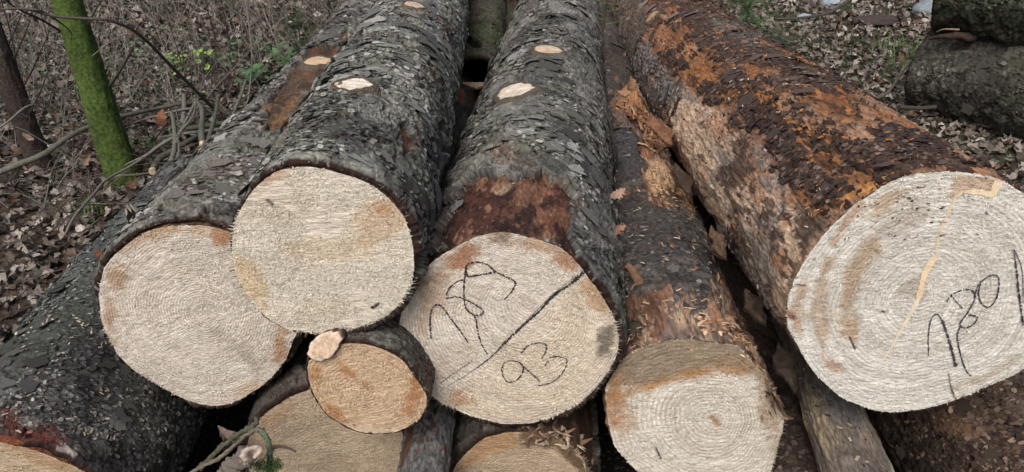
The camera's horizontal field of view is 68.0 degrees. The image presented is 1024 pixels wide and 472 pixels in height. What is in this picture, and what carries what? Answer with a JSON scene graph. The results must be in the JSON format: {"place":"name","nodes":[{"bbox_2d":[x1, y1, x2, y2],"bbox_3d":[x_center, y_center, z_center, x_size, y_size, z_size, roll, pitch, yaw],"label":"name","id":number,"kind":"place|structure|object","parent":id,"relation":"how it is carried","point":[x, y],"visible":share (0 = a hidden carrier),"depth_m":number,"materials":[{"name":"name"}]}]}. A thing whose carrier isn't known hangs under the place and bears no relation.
{"place":"outdoors","nodes":[
{"label":"outdoors","id":0,"kind":"place"},
{"bbox_2d":[217,441,262,471],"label":"broken branch","id":1,"kind":"object","parent":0,"point":[243,458],"visible":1,"depth_m":1.32,"materials":[{"name":"beige plant"}]},
{"bbox_2d":[245,454,284,471],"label":"moss clump","id":2,"kind":"object","parent":1,"relation":"attached to","point":[268,466],"visible":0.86,"depth_m":1.36,"materials":[{"name":"green plant"}]},
{"bbox_2d":[259,427,295,471],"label":"mossy twig","id":3,"kind":"object","parent":2,"relation":"on","point":[270,447],"visible":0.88,"depth_m":1.38,"materials":[{"name":"green plant"}]},
{"bbox_2d":[190,427,260,471],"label":"twig","id":4,"kind":"object","parent":3,"relation":"attached to","point":[250,432],"visible":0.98,"depth_m":1.45,"materials":[{"name":"wood"}]},
{"bbox_2d":[196,417,260,470],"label":"twig","id":5,"kind":"object","parent":4,"relation":"on","point":[221,445],"visible":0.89,"depth_m":1.51,"materials":[{"name":"wood"}]},
{"bbox_2d":[217,425,243,451],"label":"oak leaf","id":6,"kind":"object","parent":5,"relation":"on","point":[225,434],"visible":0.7,"depth_m":1.56,"materials":[{"name":"beige plant"}]},
{"bbox_2d":[0,0,1023,471],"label":"ground","id":7,"kind":"structure","parent":0,"point":[234,418],"depth_m":3.39,"materials":[{"name":"soil"}]},
{"bbox_2d":[0,0,23,82],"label":"sapling","id":8,"kind":"object","parent":7,"relation":"on","point":[12,40],"visible":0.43,"depth_m":3.34,"materials":[{"name":"brown plant"}]},
{"bbox_2d":[0,5,56,174],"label":"bare tree","id":9,"kind":"object","parent":7,"relation":"on","point":[11,80],"visible":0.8,"depth_m":3.21,"materials":[{"name":"brown plant"}]},
{"bbox_2d":[22,132,33,139],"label":"oak leaf","id":10,"kind":"object","parent":9,"relation":"attached to","point":[27,136],"visible":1,"depth_m":3.08,"materials":[{"name":"brown plant"}]},
{"bbox_2d":[42,55,68,107],"bbox_3d":[-2.088,-0.743,3.527,0.235,0.307,0.078,-4,31,-7],"label":"sapling","id":11,"kind":"object","parent":7,"relation":"on","point":[56,79],"visible":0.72,"depth_m":3.52,"materials":[{"name":"brown plant"}]},
{"bbox_2d":[5,0,141,188],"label":"young tree","id":12,"kind":"object","parent":7,"relation":"on","point":[110,138],"visible":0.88,"depth_m":3.02,"materials":[{"name":"green plant"}]},
{"bbox_2d":[0,7,213,108],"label":"bramble shoot","id":13,"kind":"object","parent":12,"relation":"attached to","point":[175,70],"visible":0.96,"depth_m":2.63,"materials":[{"name":"brown plant"}]},
{"bbox_2d":[130,127,170,151],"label":"bramble plant","id":14,"kind":"object","parent":7,"relation":"on","point":[148,140],"visible":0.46,"depth_m":3.53,"materials":[{"name":"green plant"}]},
{"bbox_2d":[162,48,211,74],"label":"plant","id":15,"kind":"object","parent":7,"relation":"on","point":[200,61],"visible":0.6,"depth_m":4.43,"materials":[{"name":"green plant"}]},
{"bbox_2d":[205,0,226,49],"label":"sapling","id":16,"kind":"object","parent":7,"relation":"on","point":[214,33],"visible":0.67,"depth_m":4.90,"materials":[{"name":"brown plant"}]},
{"bbox_2d":[213,0,237,62],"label":"sapling","id":17,"kind":"object","parent":7,"relation":"on","point":[225,24],"visible":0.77,"depth_m":4.60,"materials":[{"name":"brown plant"}]},
{"bbox_2d":[223,0,272,106],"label":"sapling","id":18,"kind":"object","parent":7,"relation":"on","point":[249,25],"visible":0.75,"depth_m":3.58,"materials":[{"name":"brown plant"}]},
{"bbox_2d":[217,36,283,61],"bbox_3d":[-1.694,-1.200,4.856,0.467,0.122,0.294,-23,38,-33],"label":"bramble plant","id":19,"kind":"object","parent":7,"relation":"on","point":[267,45],"visible":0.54,"depth_m":4.86,"materials":[{"name":"green plant"}]},
{"bbox_2d":[234,60,284,82],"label":"bramble plant","id":20,"kind":"object","parent":7,"relation":"on","point":[255,68],"visible":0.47,"depth_m":4.26,"materials":[{"name":"green plant"}]},
{"bbox_2d":[266,39,297,64],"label":"bramble plant","id":21,"kind":"object","parent":7,"relation":"on","point":[287,58],"visible":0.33,"depth_m":4.55,"materials":[{"name":"green plant"}]},
{"bbox_2d":[268,4,321,52],"bbox_3d":[-1.331,-1.292,4.778,0.446,0.340,0.418,-5,31,-9],"label":"fir seedling","id":22,"kind":"object","parent":7,"relation":"on","point":[295,23],"visible":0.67,"depth_m":4.73,"materials":[{"name":"green plant"}]},
{"bbox_2d":[312,0,331,18],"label":"sapling","id":23,"kind":"object","parent":7,"relation":"on","point":[329,7],"visible":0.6,"depth_m":4.94,"materials":[{"name":"brown plant"}]},
{"bbox_2d":[244,334,404,471],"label":"spruce log","id":24,"kind":"object","parent":7,"relation":"on","point":[288,410],"visible":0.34,"depth_m":1.61,"materials":[{"name":"brown wood"}]},
{"bbox_2d":[94,0,375,408],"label":"spruce log","id":25,"kind":"object","parent":24,"relation":"on","point":[181,316],"visible":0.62,"depth_m":1.50,"materials":[{"name":"brown wood"}]},
{"bbox_2d":[94,250,102,259],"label":"oak leaf","id":26,"kind":"object","parent":25,"relation":"on","point":[98,254],"visible":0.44,"depth_m":1.54,"materials":[{"name":"brown plant"}]},
{"bbox_2d":[227,0,470,337],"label":"spruce log","id":27,"kind":"object","parent":25,"relation":"on","point":[317,250],"visible":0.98,"depth_m":1.29,"materials":[{"name":"grey wood"}]},
{"bbox_2d":[306,71,474,433],"bbox_3d":[-0.249,-0.286,2.421,0.240,0.383,2.414,0,31,0],"label":"spruce log","id":28,"kind":"object","parent":24,"relation":"on","point":[365,383],"visible":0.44,"depth_m":1.36,"materials":[{"name":"brown wood"}]},
{"bbox_2d":[461,0,507,100],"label":"hollow log","id":29,"kind":"object","parent":28,"relation":"on","point":[487,22],"visible":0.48,"depth_m":3.03,"materials":[{"name":"green wood"}]},
{"bbox_2d":[397,400,456,471],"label":"thin log","id":30,"kind":"object","parent":24,"relation":"on","point":[426,443],"visible":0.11,"depth_m":1.49,"materials":[{"name":"grey wood"}]},
{"bbox_2d":[0,0,920,168],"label":"dry brush","id":31,"kind":"object","parent":7,"relation":"on","point":[172,39],"visible":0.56,"depth_m":4.18,"materials":[{"name":"brown plant"}]},
{"bbox_2d":[18,16,48,84],"bbox_3d":[-2.111,-0.783,3.270,0.397,0.415,0.066,7,32,12],"label":"sapling","id":32,"kind":"object","parent":31,"relation":"on","point":[27,79],"visible":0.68,"depth_m":3.28,"materials":[{"name":"brown plant"}]},
{"bbox_2d":[0,104,87,127],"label":"branch","id":33,"kind":"object","parent":31,"relation":"on","point":[14,116],"visible":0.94,"depth_m":3.00,"materials":[{"name":"grey plant"}]},
{"bbox_2d":[2,0,921,128],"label":"ground cover","id":34,"kind":"object","parent":7,"relation":"on","point":[71,78],"visible":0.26,"depth_m":4.53,"materials":[{"name":"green plant"}]},
{"bbox_2d":[2,0,924,227],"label":"grass","id":35,"kind":"structure","parent":7,"relation":"on","point":[885,69],"depth_m":4.65,"materials":[{"name":"green plant"}]},
{"bbox_2d":[0,0,930,35],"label":"leaf litter","id":36,"kind":"object","parent":7,"relation":"on","point":[844,14],"visible":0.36,"depth_m":5.49,"materials":[{"name":"brown plant"}]},
{"bbox_2d":[775,0,851,19],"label":"branch","id":37,"kind":"object","parent":36,"relation":"on","point":[825,13],"visible":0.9,"depth_m":4.99,"materials":[{"name":"brown plant"}]},
{"bbox_2d":[851,14,904,26],"bbox_3d":[2.556,-1.491,5.278,0.398,0.091,0.143,0,31,0],"label":"bark piece","id":38,"kind":"object","parent":36,"relation":"on","point":[888,20],"visible":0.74,"depth_m":5.23,"materials":[{"name":"brown wood"}]},
{"bbox_2d":[0,0,990,299],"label":"fallen twigs","id":39,"kind":"object","parent":7,"relation":"on","point":[48,168],"visible":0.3,"depth_m":3.25,"materials":[{"name":"brown wood"}]},
{"bbox_2d":[57,142,85,187],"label":"branch","id":40,"kind":"object","parent":39,"relation":"on","point":[66,173],"visible":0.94,"depth_m":3.10,"materials":[{"name":"grey plant"}]},
{"bbox_2d":[125,136,172,165],"bbox_3d":[-1.461,-0.347,3.079,0.223,0.069,0.027,-26,40,-36],"label":"branch","id":41,"kind":"object","parent":39,"relation":"on","point":[144,154],"visible":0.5,"depth_m":3.06,"materials":[{"name":"grey plant"}]},
{"bbox_2d":[154,108,167,125],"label":"oak leaf","id":42,"kind":"object","parent":39,"relation":"hanging from","point":[160,119],"visible":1,"depth_m":3.15,"materials":[{"name":"brown plant"}]},
{"bbox_2d":[124,105,205,126],"bbox_3d":[-1.510,-0.505,3.250,0.392,0.076,0.039,-8,32,-13],"label":"branch","id":43,"kind":"object","parent":39,"relation":"on","point":[167,112],"visible":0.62,"depth_m":3.24,"materials":[{"name":"grey plant"}]},
{"bbox_2d":[149,134,197,174],"bbox_3d":[-1.421,-0.348,3.189,0.048,0.066,0.298,11,33,18],"label":"branch","id":44,"kind":"object","parent":39,"relation":"on","point":[161,157],"visible":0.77,"depth_m":3.15,"materials":[{"name":"grey plant"}]},
{"bbox_2d":[169,102,196,160],"bbox_3d":[-1.300,-0.330,2.926,0.127,0.225,0.464,-3,31,-6],"label":"branch","id":45,"kind":"object","parent":39,"relation":"on","point":[175,141],"visible":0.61,"depth_m":2.95,"materials":[{"name":"grey plant"}]},
{"bbox_2d":[180,93,185,124],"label":"branch","id":46,"kind":"object","parent":39,"relation":"on","point":[183,116],"visible":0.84,"depth_m":3.27,"materials":[{"name":"grey plant"}]},
{"bbox_2d":[159,128,218,138],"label":"branch","id":47,"kind":"object","parent":39,"relation":"on","point":[188,132],"visible":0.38,"depth_m":3.34,"materials":[{"name":"grey plant"}]},
{"bbox_2d":[193,98,205,148],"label":"branch","id":48,"kind":"object","parent":39,"relation":"on","point":[201,133],"visible":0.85,"depth_m":3.06,"materials":[{"name":"grey plant"}]},
{"bbox_2d":[64,101,194,235],"bbox_3d":[-1.449,-0.258,2.857,0.137,0.169,0.958,3,31,6],"label":"branch","id":49,"kind":"object","parent":48,"relation":"on","point":[110,177],"visible":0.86,"depth_m":2.83,"materials":[{"name":"grey plant"}]},
{"bbox_2d":[184,120,224,131],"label":"branch","id":50,"kind":"object","parent":39,"relation":"on","point":[193,127],"visible":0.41,"depth_m":3.43,"materials":[{"name":"grey plant"}]},
{"bbox_2d":[193,96,219,153],"bbox_3d":[-1.238,-0.450,3.100,0.067,0.098,0.428,-4,31,-6],"label":"branch","id":51,"kind":"object","parent":39,"relation":"on","point":[212,126],"visible":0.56,"depth_m":3.09,"materials":[{"name":"grey plant"}]},
{"bbox_2d":[232,79,246,114],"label":"branch","id":52,"kind":"object","parent":39,"relation":"on","point":[239,99],"visible":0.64,"depth_m":3.35,"materials":[{"name":"grey plant"}]},
{"bbox_2d":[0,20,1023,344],"bbox_3d":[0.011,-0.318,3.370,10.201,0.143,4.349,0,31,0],"label":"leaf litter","id":53,"kind":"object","parent":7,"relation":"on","point":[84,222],"visible":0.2,"depth_m":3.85,"materials":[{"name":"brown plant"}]},
{"bbox_2d":[76,150,90,164],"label":"oak leaf","id":54,"kind":"object","parent":53,"relation":"on","point":[85,158],"visible":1,"depth_m":2.90,"materials":[{"name":"brown plant"}]},
{"bbox_2d":[0,154,210,471],"bbox_3d":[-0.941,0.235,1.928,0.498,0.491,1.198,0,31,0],"label":"spruce log","id":55,"kind":"object","parent":53,"relation":"on","point":[78,393],"visible":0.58,"depth_m":1.49,"materials":[{"name":"grey wood"}]},
{"bbox_2d":[125,204,138,221],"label":"oak leaf","id":56,"kind":"object","parent":55,"relation":"on","point":[131,211],"visible":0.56,"depth_m":1.85,"materials":[{"name":"beige plant"}]},
{"bbox_2d":[0,101,210,181],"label":"branch","id":57,"kind":"object","parent":53,"relation":"on","point":[17,165],"visible":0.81,"depth_m":3.16,"materials":[{"name":"grey plant"}]},
{"bbox_2d":[102,171,156,180],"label":"branch","id":58,"kind":"object","parent":53,"relation":"on","point":[131,175],"visible":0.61,"depth_m":3.15,"materials":[{"name":"grey plant"}]},
{"bbox_2d":[126,180,137,188],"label":"oak leaf","id":59,"kind":"object","parent":53,"relation":"on","point":[131,183],"visible":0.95,"depth_m":3.07,"materials":[{"name":"brown plant"}]},
{"bbox_2d":[139,1,163,66],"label":"sapling","id":60,"kind":"object","parent":53,"relation":"on","point":[153,43],"visible":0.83,"depth_m":4.31,"materials":[{"name":"brown plant"}]},
{"bbox_2d":[162,0,197,74],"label":"sapling","id":61,"kind":"object","parent":53,"relation":"on","point":[175,42],"visible":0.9,"depth_m":4.26,"materials":[{"name":"brown plant"}]},
{"bbox_2d":[804,0,828,49],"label":"sapling","id":62,"kind":"object","parent":53,"relation":"on","point":[819,26],"visible":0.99,"depth_m":4.61,"materials":[{"name":"brown plant"}]},
{"bbox_2d":[837,19,877,57],"bbox_3d":[2.030,-1.190,4.516,0.302,0.272,0.060,2,31,4],"label":"sapling","id":63,"kind":"object","parent":53,"relation":"on","point":[851,36],"visible":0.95,"depth_m":4.53,"materials":[{"name":"brown plant"}]},
{"bbox_2d":[875,62,910,97],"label":"branch","id":64,"kind":"object","parent":53,"relation":"on","point":[888,91],"visible":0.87,"depth_m":3.95,"materials":[{"name":"grey plant"}]},
{"bbox_2d":[898,105,936,109],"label":"branch","id":65,"kind":"object","parent":53,"relation":"on","point":[907,107],"visible":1,"depth_m":3.75,"materials":[{"name":"brown plant"}]},
{"bbox_2d":[449,396,600,471],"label":"spruce log","id":66,"kind":"object","parent":7,"relation":"on","point":[570,443],"visible":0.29,"depth_m":1.56,"materials":[{"name":"brown wood"}]},
{"bbox_2d":[393,0,629,427],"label":"spruce log","id":67,"kind":"object","parent":66,"relation":"on","point":[508,315],"visible":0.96,"depth_m":1.44,"materials":[{"name":"grey wood"}]},
{"bbox_2d":[457,88,466,103],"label":"oak leaf","id":68,"kind":"object","parent":67,"relation":"on","point":[462,95],"visible":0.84,"depth_m":2.40,"materials":[{"name":"brown plant"}]},
{"bbox_2d":[462,82,483,89],"bbox_3d":[-0.122,-0.509,2.554,0.091,0.018,0.047,0,31,0],"label":"wood scrap","id":69,"kind":"object","parent":67,"relation":"on","point":[476,85],"visible":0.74,"depth_m":2.54,"materials":[{"name":"beige wood"}]},
{"bbox_2d":[593,0,623,33],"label":"fir sprig","id":70,"kind":"object","parent":67,"relation":"on","point":[604,14],"visible":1,"depth_m":2.42,"materials":[{"name":"green plant"}]},
{"bbox_2d":[610,188,625,198],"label":"oak leaf","id":71,"kind":"object","parent":67,"relation":"on","point":[617,193],"visible":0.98,"depth_m":1.69,"materials":[{"name":"beige plant"}]},
{"bbox_2d":[614,225,625,234],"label":"oak leaf","id":72,"kind":"object","parent":67,"relation":"on","point":[618,229],"visible":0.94,"depth_m":1.58,"materials":[{"name":"brown plant"}]},
{"bbox_2d":[668,146,817,471],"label":"spruce log","id":73,"kind":"object","parent":7,"relation":"on","point":[795,453],"visible":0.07,"depth_m":1.89,"materials":[{"name":"brown wood"}]},
{"bbox_2d":[598,0,793,471],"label":"spruce log","id":74,"kind":"object","parent":73,"relation":"on","point":[688,386],"visible":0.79,"depth_m":1.54,"materials":[{"name":"brown wood"}]},
{"bbox_2d":[616,90,629,97],"bbox_3d":[0.327,-0.420,2.242,0.043,0.018,0.023,4,31,7],"label":"wood scrap","id":75,"kind":"object","parent":74,"relation":"on","point":[624,94],"visible":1,"depth_m":2.24,"materials":[{"name":"beige wood"}]},
{"bbox_2d":[627,75,639,91],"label":"oak leaf","id":76,"kind":"object","parent":74,"relation":"on","point":[631,84],"visible":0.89,"depth_m":2.31,"materials":[{"name":"brown plant"}]},
{"bbox_2d":[644,113,673,147],"bbox_3d":[0.423,-0.299,2.136,0.059,0.051,0.137,-19,36,-29],"label":"bark piece","id":77,"kind":"object","parent":74,"relation":"on","point":[661,129],"visible":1,"depth_m":2.13,"materials":[{"name":"brown wood"}]},
{"bbox_2d":[672,163,692,197],"bbox_3d":[0.437,-0.142,1.920,0.044,0.025,0.163,-4,31,-6],"label":"bark piece","id":78,"kind":"object","parent":74,"relation":"on","point":[685,181],"visible":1,"depth_m":1.91,"materials":[{"name":"brown wood"}]},
{"bbox_2d":[743,288,766,325],"bbox_3d":[0.495,0.145,1.557,0.045,0.039,0.084,0,31,0],"label":"bark piece","id":79,"kind":"object","parent":74,"relation":"attached to","point":[753,307],"visible":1,"depth_m":1.55,"materials":[{"name":"brown wood"}]},
{"bbox_2d":[772,342,797,395],"bbox_3d":[0.543,0.264,1.511,0.046,0.040,0.124,5,31,8],"label":"bark piece","id":80,"kind":"object","parent":74,"relation":"attached to","point":[782,358],"visible":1,"depth_m":1.51,"materials":[{"name":"brown wood"}]},
{"bbox_2d":[770,275,894,471],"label":"thin log","id":81,"kind":"object","parent":73,"relation":"on","point":[843,436],"visible":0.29,"depth_m":1.53,"materials":[{"name":"brown wood"}]},
{"bbox_2d":[715,0,810,41],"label":"fir seedling","id":82,"kind":"object","parent":7,"relation":"on","point":[744,15],"visible":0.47,"depth_m":4.83,"materials":[{"name":"green plant"}]},
{"bbox_2d":[769,28,816,51],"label":"fir seedling","id":83,"kind":"object","parent":7,"relation":"on","point":[785,40],"visible":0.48,"depth_m":4.74,"materials":[{"name":"green plant"}]},
{"bbox_2d":[796,13,813,20],"bbox_3d":[2.076,-1.537,5.378,0.106,0.081,0.116,26,40,36],"label":"stone","id":84,"kind":"object","parent":7,"relation":"on","point":[802,14],"visible":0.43,"depth_m":5.35,"materials":[{"name":"white stone"}]},
{"bbox_2d":[822,0,841,7],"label":"stone","id":85,"kind":"object","parent":7,"relation":"on","point":[834,2],"visible":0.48,"depth_m":5.67,"materials":[{"name":"white stone"}]},
{"bbox_2d":[911,0,932,16],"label":"stone","id":86,"kind":"object","parent":7,"relation":"on","point":[925,6],"visible":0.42,"depth_m":5.49,"materials":[{"name":"white stone"}]},
{"bbox_2d":[865,369,1023,471],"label":"spruce log","id":87,"kind":"object","parent":7,"relation":"on","point":[981,431],"visible":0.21,"depth_m":1.61,"materials":[{"name":"brown wood"}]},
{"bbox_2d":[607,0,1023,414],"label":"spruce log","id":88,"kind":"object","parent":87,"relation":"on","point":[892,239],"visible":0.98,"depth_m":1.39,"materials":[{"name":"brown wood"}]},
{"bbox_2d":[708,225,726,260],"bbox_3d":[0.461,0.016,1.694,0.040,0.031,0.114,0,31,0],"label":"bark piece","id":89,"kind":"object","parent":88,"relation":"attached to","point":[718,245],"visible":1,"depth_m":1.69,"materials":[{"name":"brown wood"}]},
{"bbox_2d":[904,27,1023,144],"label":"spruce log","id":90,"kind":"object","parent":7,"relation":"on","point":[979,82],"visible":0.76,"depth_m":3.62,"materials":[{"name":"grey wood"}]},
{"bbox_2d":[928,0,1023,45],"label":"spruce log","id":91,"kind":"object","parent":90,"relation":"on","point":[1001,21],"visible":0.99,"depth_m":3.47,"materials":[{"name":"grey wood"}]}
]}

